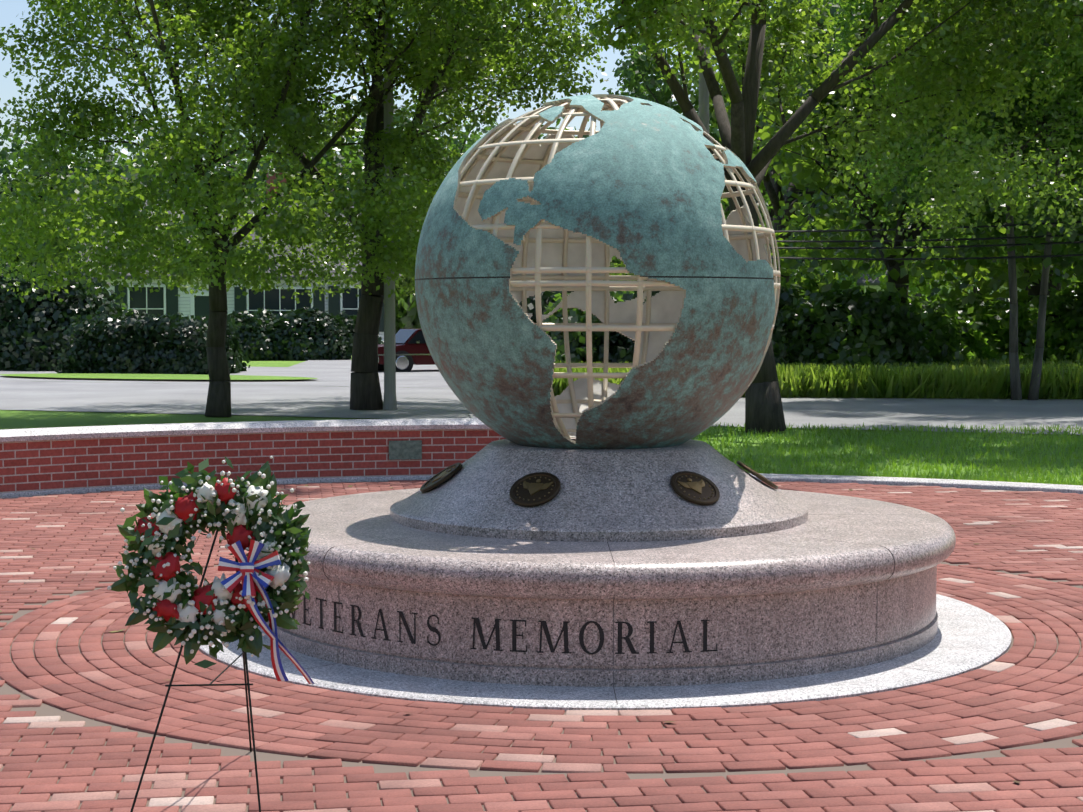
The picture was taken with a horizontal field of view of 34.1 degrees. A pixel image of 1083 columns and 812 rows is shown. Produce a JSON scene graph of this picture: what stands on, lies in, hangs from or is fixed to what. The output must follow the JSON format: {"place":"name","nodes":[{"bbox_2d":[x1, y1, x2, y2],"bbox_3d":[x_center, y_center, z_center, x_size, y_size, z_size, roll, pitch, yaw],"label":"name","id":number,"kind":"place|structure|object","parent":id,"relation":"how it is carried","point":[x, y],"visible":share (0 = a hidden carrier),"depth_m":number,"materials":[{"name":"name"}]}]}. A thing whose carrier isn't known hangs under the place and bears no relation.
{"place":"outdoors","nodes":[
{"label":"outdoors","id":0,"kind":"place"},
{"bbox_2d":[115,453,323,667],"bbox_3d":[-0.979,0.462,5.357,0.638,0.641,0.283,0,3,3],"label":"wreath","id":1,"kind":"object","parent":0,"point":[243,623],"depth_m":5.34,"materials":[{"name":"green plant"}]},
{"bbox_2d":[107,461,309,664],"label":"wreath leaves","id":2,"kind":"object","parent":1,"relation":"attached to","point":[163,638],"visible":0.56,"depth_m":5.32,"materials":[{"name":"green plant"}]},
{"bbox_2d":[107,456,309,656],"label":"small white flowers","id":3,"kind":"object","parent":1,"relation":"attached to","point":[231,502],"visible":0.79,"depth_m":5.32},
{"bbox_2d":[218,539,314,683],"bbox_3d":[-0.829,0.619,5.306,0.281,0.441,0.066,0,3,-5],"label":"ribbon bow","id":4,"kind":"object","parent":1,"relation":"attached to","point":[230,588],"depth_m":5.30,"materials":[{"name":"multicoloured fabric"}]},
{"bbox_2d":[0,367,449,387],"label":"sidewalk","id":5,"kind":"structure","parent":0,"point":[256,371],"depth_m":38.92,"materials":[{"name":"concrete"}]},
{"bbox_2d":[0,373,316,379],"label":"island grass","id":6,"kind":"structure","parent":5,"relation":"on","point":[148,376],"depth_m":40.73,"materials":[{"name":"green plant"}]},
{"bbox_2d":[378,329,435,364],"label":"car body","id":7,"kind":"object","parent":5,"relation":"on","point":[419,349],"visible":0.23,"depth_m":45.14,"materials":[{"name":"red metal"}]},
{"bbox_2d":[351,341,430,369],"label":"car trim","id":8,"kind":"structure","parent":7,"relation":"attached to","point":[402,362],"depth_m":44.95,"materials":[{"name":"silver metal"}]},
{"bbox_2d":[395,329,425,343],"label":"car windows","id":9,"kind":"structure","parent":7,"relation":"in","point":[402,335],"depth_m":45.32,"materials":[{"name":"black glass"}]},
{"bbox_2d":[247,360,444,380],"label":"driveway","id":10,"kind":"structure","parent":0,"point":[329,370],"depth_m":44.58,"materials":[{"name":"concrete"}]},
{"bbox_2d":[378,351,413,371],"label":"car tyres","id":11,"kind":"object","parent":10,"relation":"on","point":[407,369],"visible":0.1,"depth_m":45.03,"materials":[{"name":"black rubber"}]},
{"bbox_2d":[0,0,775,179],"label":"sky","id":12,"kind":"structure","parent":0,"point":[11,11],"materials":[{"name":"white"}]},
{"bbox_2d":[0,381,1082,434],"bbox_3d":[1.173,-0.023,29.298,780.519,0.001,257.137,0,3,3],"label":"road","id":13,"kind":"structure","parent":0,"point":[314,401],"depth_m":28.71,"materials":[{"name":"grey asphalt"}]},
{"bbox_2d":[383,5,396,409],"bbox_3d":[-2.371,-4.169,27.462,0.222,8.500,2.203,1,3,18],"label":"street pole","id":14,"kind":"object","parent":13,"relation":"on","point":[389,401],"visible":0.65,"depth_m":27.55,"materials":[{"name":"grey metal"}]},
{"bbox_2d":[698,20,708,133],"bbox_3d":[2.854,-3.865,31.160,0.297,7.500,0.297,0,3,3],"label":"cable pole","id":15,"kind":"object","parent":13,"relation":"on","point":[703,114],"depth_m":31.00,"materials":[{"name":"grey wood"}]},
{"bbox_2d":[864,1,1082,399],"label":"tree","id":16,"kind":"object","parent":13,"relation":"on","point":[1015,386],"visible":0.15,"depth_m":30.77,"materials":[{"name":"grey plant"}]},
{"bbox_2d":[824,0,1082,226],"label":"twin tree leaves","id":17,"kind":"object","parent":16,"relation":"attached to","point":[1074,91],"visible":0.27,"depth_m":30.04,"materials":[{"name":"green plant"}]},
{"bbox_2d":[979,43,1081,399],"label":"tree","id":18,"kind":"object","parent":13,"relation":"on","point":[1034,387],"visible":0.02,"depth_m":30.85,"materials":[{"name":"grey plant"}]},
{"bbox_2d":[895,0,1082,206],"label":"twin tree leaves","id":19,"kind":"object","parent":18,"relation":"attached to","point":[1001,122],"visible":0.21,"depth_m":29.78,"materials":[{"name":"green plant"}]},
{"bbox_3d":[16.330,-3.612,26.402,0.297,7.500,0.297,0,3,3],"label":"cable pole","id":20,"kind":"object","parent":13,"relation":"on","visible":0},
{"bbox_2d":[770,221,1082,259],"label":"overhead cables","id":21,"kind":"object","parent":20,"relation":"attached to","point":[1018,237],"visible":0.62,"depth_m":29.94,"materials":[{"name":"black plastic"}]},
{"bbox_2d":[0,361,1082,482],"bbox_3d":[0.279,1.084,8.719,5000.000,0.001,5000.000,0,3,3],"label":"ground","id":22,"kind":"structure","parent":0,"point":[18,419],"depth_m":22.15,"materials":[{"name":"green plant"}]},
{"bbox_2d":[0,140,32,205],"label":"treeline leaves","id":23,"kind":"object","parent":22,"relation":"on","point":[14,175],"visible":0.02,"depth_m":95.87,"materials":[{"name":"green plant"}]},
{"bbox_2d":[0,199,80,294],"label":"treeline leaves","id":24,"kind":"object","parent":22,"relation":"on","point":[18,256],"depth_m":68.26,"materials":[{"name":"green plant"}]},
{"bbox_2d":[0,290,94,361],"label":"bush","id":25,"kind":"object","parent":22,"relation":"on","point":[31,310],"depth_m":47.01,"materials":[{"name":"green plant"}]},
{"bbox_2d":[0,252,130,370],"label":"bush leaves","id":26,"kind":"object","parent":25,"relation":"attached to","point":[12,357],"visible":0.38,"depth_m":46.46,"materials":[{"name":"green plant"}]},
{"bbox_2d":[0,104,154,200],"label":"treeline leaves","id":27,"kind":"object","parent":22,"relation":"on","point":[5,154],"depth_m":98.14,"materials":[{"name":"green plant"}]},
{"bbox_2d":[83,330,156,370],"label":"hedge","id":28,"kind":"object","parent":22,"relation":"on","point":[97,341],"depth_m":43.76,"materials":[{"name":"green"}]},
{"bbox_2d":[48,150,192,209],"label":"treeline leaves","id":29,"kind":"object","parent":22,"relation":"on","point":[118,171],"depth_m":83.09,"materials":[{"name":"green plant"}]},
{"bbox_2d":[52,309,193,373],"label":"hedge leaves","id":30,"kind":"object","parent":22,"relation":"on","point":[114,358],"visible":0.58,"depth_m":43.36,"materials":[{"name":"green plant"}]},
{"bbox_2d":[158,332,203,361],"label":"hedge","id":31,"kind":"object","parent":22,"relation":"on","point":[196,342],"visible":0.04,"depth_m":43.76,"materials":[{"name":"green"}]},
{"bbox_2d":[123,313,249,374],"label":"hedge leaves","id":32,"kind":"object","parent":22,"relation":"on","point":[197,325],"visible":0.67,"depth_m":43.33,"materials":[{"name":"green plant"}]},
{"bbox_2d":[105,107,363,192],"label":"treeline leaves","id":33,"kind":"object","parent":22,"relation":"on","point":[228,160],"depth_m":90.79,"materials":[{"name":"green plant"}]},
{"bbox_2d":[169,142,300,200],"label":"tree leaves","id":34,"kind":"object","parent":22,"relation":"on","point":[244,171],"depth_m":75.65,"materials":[{"name":"green plant"}]},
{"bbox_2d":[101,279,383,340],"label":"house walls","id":35,"kind":"structure","parent":22,"relation":"on","point":[184,304],"depth_m":61.56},
{"bbox_2d":[72,198,401,281],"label":"house roof","id":36,"kind":"structure","parent":35,"relation":"on","point":[270,256],"depth_m":63.21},
{"bbox_2d":[266,173,290,201],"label":"house chimney","id":37,"kind":"object","parent":36,"relation":"on","point":[273,178],"visible":0.14,"depth_m":65.56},
{"bbox_2d":[127,270,358,318],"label":"house trim","id":38,"kind":"structure","parent":35,"relation":"attached to","point":[192,310],"depth_m":61.51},
{"bbox_2d":[130,287,360,316],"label":"windows","id":39,"kind":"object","parent":35,"relation":"in","point":[155,299],"visible":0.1,"depth_m":62.25,"materials":[{"name":"black glass"}]},
{"bbox_2d":[115,285,383,331],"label":"window shutters","id":40,"kind":"object","parent":35,"relation":"attached to","point":[201,305],"visible":0.35,"depth_m":61.88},
{"bbox_2d":[0,429,505,492],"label":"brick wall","id":41,"kind":"structure","parent":22,"relation":"on","point":[41,465],"depth_m":15.50,"materials":[{"name":"red brick"}]},
{"bbox_2d":[0,418,490,441],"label":"wall cap","id":42,"kind":"object","parent":41,"relation":"on","point":[32,434],"visible":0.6,"depth_m":15.53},
{"bbox_2d":[389,440,421,459],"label":"plaque wall","id":43,"kind":"structure","parent":41,"relation":"attached to","point":[401,450],"depth_m":15.97,"materials":[{"name":"grey metal"}]},
{"bbox_2d":[227,307,288,360],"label":"bush","id":44,"kind":"object","parent":22,"relation":"on","point":[260,326],"visible":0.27,"depth_m":56.35,"materials":[{"name":"green plant"}]},
{"bbox_2d":[0,0,517,416],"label":"tree","id":45,"kind":"object","parent":22,"relation":"on","point":[272,59],"depth_m":24.58,"materials":[{"name":"green plant"}]},
{"bbox_2d":[232,133,383,201],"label":"treeline leaves","id":46,"kind":"object","parent":22,"relation":"on","point":[342,158],"depth_m":82.82,"materials":[{"name":"green plant"}]},
{"bbox_2d":[264,306,352,360],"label":"shrub leaves","id":47,"kind":"object","parent":22,"relation":"on","point":[301,348],"visible":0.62,"depth_m":56.31,"materials":[{"name":"green plant"}]},
{"bbox_2d":[287,320,345,356],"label":"house shrub","id":48,"kind":"object","parent":22,"relation":"on","point":[314,332],"depth_m":56.59,"materials":[{"name":"green plant"}]},
{"bbox_2d":[41,0,645,409],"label":"tree","id":49,"kind":"object","parent":22,"relation":"on","point":[571,47],"depth_m":26.53,"materials":[{"name":"green plant"}]},
{"bbox_2d":[282,75,480,192],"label":"treeline leaves","id":50,"kind":"object","parent":22,"relation":"on","point":[362,132],"depth_m":96.64,"materials":[{"name":"green plant"}]},
{"bbox_2d":[345,182,431,311],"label":"treeline leaves","id":51,"kind":"object","parent":22,"relation":"on","point":[400,289],"depth_m":70.67,"materials":[{"name":"green plant"}]},
{"bbox_2d":[399,110,496,189],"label":"tree leaves","id":52,"kind":"object","parent":22,"relation":"on","point":[465,135],"depth_m":75.57,"materials":[{"name":"green plant"}]},
{"bbox_2d":[442,117,585,169],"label":"treeline leaves","id":53,"kind":"object","parent":22,"relation":"on","point":[487,130],"depth_m":103.46,"materials":[{"name":"green plant"}]},
{"bbox_2d":[395,257,633,333],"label":"treeline leaves","id":54,"kind":"object","parent":22,"relation":"on","point":[407,317],"visible":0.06,"depth_m":68.43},
{"bbox_2d":[0,480,1082,811],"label":"plaza paving","id":55,"kind":"structure","parent":22,"relation":"on","point":[1020,692],"depth_m":6.48,"materials":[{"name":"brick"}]},
{"bbox_2d":[130,530,260,811],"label":"wreath stand","id":56,"kind":"object","parent":55,"relation":"on","point":[246,673],"visible":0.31,"depth_m":5.37,"materials":[{"name":"black metal"}]},
{"bbox_2d":[134,478,290,625],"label":"wreath flowers","id":57,"kind":"object","parent":56,"relation":"on","point":[185,505],"depth_m":5.32,"materials":[{"name":"red plant"}]},
{"bbox_2d":[0,485,1026,782],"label":"plaza fallen leaves","id":58,"kind":"object","parent":55,"relation":"on","point":[666,721],"visible":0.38,"depth_m":11.26,"materials":[{"name":"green plant"}]},
{"bbox_2d":[198,594,1011,711],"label":"monument slab","id":59,"kind":"structure","parent":55,"relation":"on","point":[968,637],"depth_m":7.17,"materials":[{"name":"grey concrete"}]},
{"bbox_2d":[266,488,955,686],"bbox_3d":[0.279,0.790,8.703,3.424,0.510,3.424,0,3,3],"label":"monument drum","id":60,"kind":"object","parent":59,"relation":"on","point":[774,605],"visible":0.65,"depth_m":7.26,"materials":[{"name":"grey stone"}]},
{"bbox_2d":[292,595,716,654],"bbox_3d":[-0.273,0.913,7.358,1.986,0.136,0.337,1,3,22],"label":"inscription","id":61,"kind":"object","parent":60,"relation":"attached to","point":[547,634],"visible":0.96,"depth_m":7.13,"materials":[{"name":"black"}]},
{"bbox_2d":[390,437,807,541],"bbox_3d":[0.279,0.358,8.680,2.040,0.355,2.040,0,3,3],"label":"monument pedestal","id":62,"kind":"object","parent":60,"relation":"on","point":[617,495],"visible":0.85,"depth_m":8.02,"materials":[{"name":"grey stone"}]},
{"bbox_2d":[420,463,461,492],"bbox_3d":[-0.484,0.345,8.534,0.205,0.141,0.235,0,3,3],"label":"medallion","id":63,"kind":"object","parent":62,"relation":"attached to","point":[442,476],"visible":1,"depth_m":8.50,"materials":[{"name":"brown metal"}]},
{"bbox_2d":[509,472,560,506],"bbox_3d":[-0.029,0.375,7.967,0.234,0.141,0.208,0,3,3],"label":"medallion","id":64,"kind":"object","parent":62,"relation":"attached to","point":[535,489],"visible":1,"depth_m":7.95,"materials":[{"name":"brown metal"}]},
{"bbox_2d":[415,94,777,448],"bbox_3d":[0.278,-0.658,8.626,1.788,1.699,1.789,0,3,3],"label":"globe","id":65,"kind":"object","parent":62,"relation":"on","point":[637,185],"visible":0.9,"depth_m":8.01,"materials":[{"name":"teal metal"}]},
{"bbox_2d":[458,97,779,438],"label":"globe grid bars","id":66,"kind":"object","parent":62,"relation":"on","point":[588,286],"visible":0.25,"depth_m":8.32,"materials":[{"name":"beige metal"}]},
{"bbox_2d":[670,471,719,504],"bbox_3d":[0.697,0.372,8.025,0.227,0.141,0.215,0,3,3],"label":"medallion","id":67,"kind":"object","parent":62,"relation":"attached to","point":[695,488],"visible":0.98,"depth_m":8.01,"materials":[{"name":"brown metal"}]},
{"bbox_2d":[737,461,777,489],"bbox_3d":[1.056,0.339,8.655,0.203,0.141,0.236,0,3,3],"label":"medallion","id":68,"kind":"object","parent":62,"relation":"attached to","point":[758,475],"visible":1,"depth_m":8.56,"materials":[{"name":"brown metal"}]},
{"bbox_2d":[285,491,938,703],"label":"monument stone joints","id":69,"kind":"object","parent":55,"relation":"on","point":[614,598],"visible":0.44,"depth_m":7.49,"materials":[{"name":"grey stone"}]},
{"bbox_2d":[0,473,1082,498],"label":"plaza kerb","id":70,"kind":"structure","parent":22,"relation":"on","point":[978,484],"depth_m":15.49,"materials":[{"name":"grey stone"}]},
{"bbox_2d":[519,291,573,322],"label":"shrub leaves","id":71,"kind":"object","parent":22,"relation":"on","point":[547,297],"depth_m":38.13,"materials":[{"name":"green plant"}]},
{"bbox_2d":[540,119,616,265],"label":"treeline leaves","id":72,"kind":"object","parent":22,"relation":"on","point":[584,136],"depth_m":99.77,"materials":[{"name":"green plant"}]},
{"bbox_2d":[542,291,634,362],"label":"shrub leaves","id":73,"kind":"object","parent":22,"relation":"on","point":[577,341],"depth_m":35.67,"materials":[{"name":"green plant"}]},
{"bbox_2d":[581,280,802,366],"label":"shrub leaves","id":74,"kind":"object","parent":22,"relation":"on","point":[618,354],"depth_m":34.76,"materials":[{"name":"green plant"}]},
{"bbox_2d":[612,105,867,298],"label":"treeline leaves","id":75,"kind":"object","parent":22,"relation":"on","point":[798,261],"depth_m":91.74,"materials":[{"name":"green plant"}]},
{"bbox_2d":[602,0,896,256],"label":"tree leaves","id":76,"kind":"object","parent":22,"relation":"on","point":[632,80],"depth_m":58.37,"materials":[{"name":"green plant"}]},
{"bbox_2d":[658,0,942,286],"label":"tree leaves","id":77,"kind":"object","parent":22,"relation":"on","point":[723,90],"depth_m":46.52,"materials":[{"name":"green plant"}]},
{"bbox_2d":[778,273,854,324],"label":"shrub leaves","id":78,"kind":"object","parent":22,"relation":"on","point":[787,295],"visible":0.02,"depth_m":36.06,"materials":[{"name":"green plant"}]},
{"bbox_2d":[552,357,1082,398],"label":"tall verge grass","id":79,"kind":"structure","parent":22,"relation":"on","point":[973,379],"depth_m":31.48,"materials":[{"name":"green plant"}]},
{"bbox_2d":[792,175,920,294],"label":"tree leaves","id":80,"kind":"object","parent":22,"relation":"on","point":[841,278],"depth_m":78.07,"materials":[{"name":"green plant"}]},
{"bbox_2d":[777,282,958,368],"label":"shrub leaves","id":81,"kind":"object","parent":22,"relation":"on","point":[863,345],"depth_m":34.47,"materials":[{"name":"green plant"}]},
{"bbox_2d":[697,422,1082,485],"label":"lawn edge grass","id":82,"kind":"structure","parent":22,"relation":"on","point":[1002,477],"depth_m":19.19,"materials":[{"name":"green plant"}]},
{"bbox_2d":[719,0,1082,315],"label":"tree leaves","id":83,"kind":"object","parent":22,"relation":"on","point":[798,170],"depth_m":36.71,"materials":[{"name":"green plant"}]},
{"bbox_2d":[775,0,1081,312],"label":"tree leaves","id":84,"kind":"object","parent":22,"relation":"on","point":[891,224],"depth_m":39.40,"materials":[{"name":"green plant"}]},
{"bbox_2d":[862,286,1007,364],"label":"shrub leaves","id":85,"kind":"object","parent":22,"relation":"on","point":[963,342],"depth_m":36.95,"materials":[{"name":"green plant"}]},
{"bbox_2d":[869,285,1021,294],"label":"house walls","id":86,"kind":"structure","parent":22,"relation":"on","point":[877,287],"depth_m":74.40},
{"bbox_2d":[864,285,1019,300],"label":"house trim","id":87,"kind":"structure","parent":86,"relation":"attached to","point":[908,290],"depth_m":75.74,"materials":[{"name":"white"}]},
{"bbox_2d":[909,292,1008,306],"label":"house glass","id":88,"kind":"object","parent":86,"relation":"in","point":[920,294],"visible":0.03,"depth_m":73.28,"materials":[{"name":"black glass"}]},
{"bbox_2d":[856,256,1076,285],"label":"house roof","id":89,"kind":"structure","parent":86,"relation":"on","point":[861,281],"depth_m":75.52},
{"bbox_2d":[840,127,1076,301],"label":"tree leaves","id":90,"kind":"object","parent":22,"relation":"on","point":[912,284],"depth_m":61.13,"materials":[{"name":"green plant"}]},
{"bbox_2d":[926,286,1023,352],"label":"shrub leaves","id":91,"kind":"object","parent":22,"relation":"on","point":[978,310],"depth_m":39.44,"materials":[{"name":"green plant"}]},
{"bbox_2d":[874,0,1082,277],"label":"tree leaves","id":92,"kind":"object","parent":22,"relation":"on","point":[1037,245],"depth_m":30.81,"materials":[{"name":"green plant"}]},
{"bbox_2d":[907,109,1078,294],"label":"tree leaves","id":93,"kind":"object","parent":22,"relation":"on","point":[1000,241],"depth_m":46.68,"materials":[{"name":"green plant"}]},
{"bbox_2d":[952,223,1082,286],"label":"tree leaves","id":94,"kind":"object","parent":22,"relation":"on","point":[1078,269],"visible":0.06,"depth_m":38.74,"materials":[{"name":"green plant"}]},
{"bbox_2d":[982,281,1082,360],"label":"shrub leaves","id":95,"kind":"object","parent":22,"relation":"on","point":[1027,324],"depth_m":38.22,"materials":[{"name":"green plant"}]},
{"bbox_2d":[1019,278,1082,362],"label":"shrub leaves","id":96,"kind":"object","parent":22,"relation":"on","point":[1065,335],"visible":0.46,"depth_m":37.23,"materials":[{"name":"green plant"}]},
{"bbox_2d":[1061,264,1080,288],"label":"tree leaves","id":97,"kind":"object","parent":22,"relation":"on","point":[1072,279],"depth_m":52.85,"materials":[{"name":"green plant"}]},
{"bbox_2d":[400,0,1080,432],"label":"tree","id":98,"kind":"object","parent":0,"point":[778,43],"depth_m":22.57,"materials":[{"name":"green plant"}]},
{"bbox_2d":[804,0,1082,262],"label":"tree","id":99,"kind":"object","parent":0,"point":[1071,8],"depth_m":22.26,"materials":[{"name":"green plant"}]},
{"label":"bush","id":100,"kind":"object","parent":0,"visible":0},
{"bbox_2d":[102,294,132,313],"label":"bush leaves","id":101,"kind":"object","parent":100,"relation":"attached to","point":[123,306],"depth_m":51.46,"materials":[{"name":"green plant"}]},
{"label":"house shrub","id":102,"kind":"object","parent":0,"visible":0},
{"bbox_2d":[334,310,383,344],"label":"shrub leaves","id":103,"kind":"object","parent":102,"relation":"attached to","point":[350,322],"visible":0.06,"depth_m":58.08,"materials":[{"name":"green plant"}]}
]}

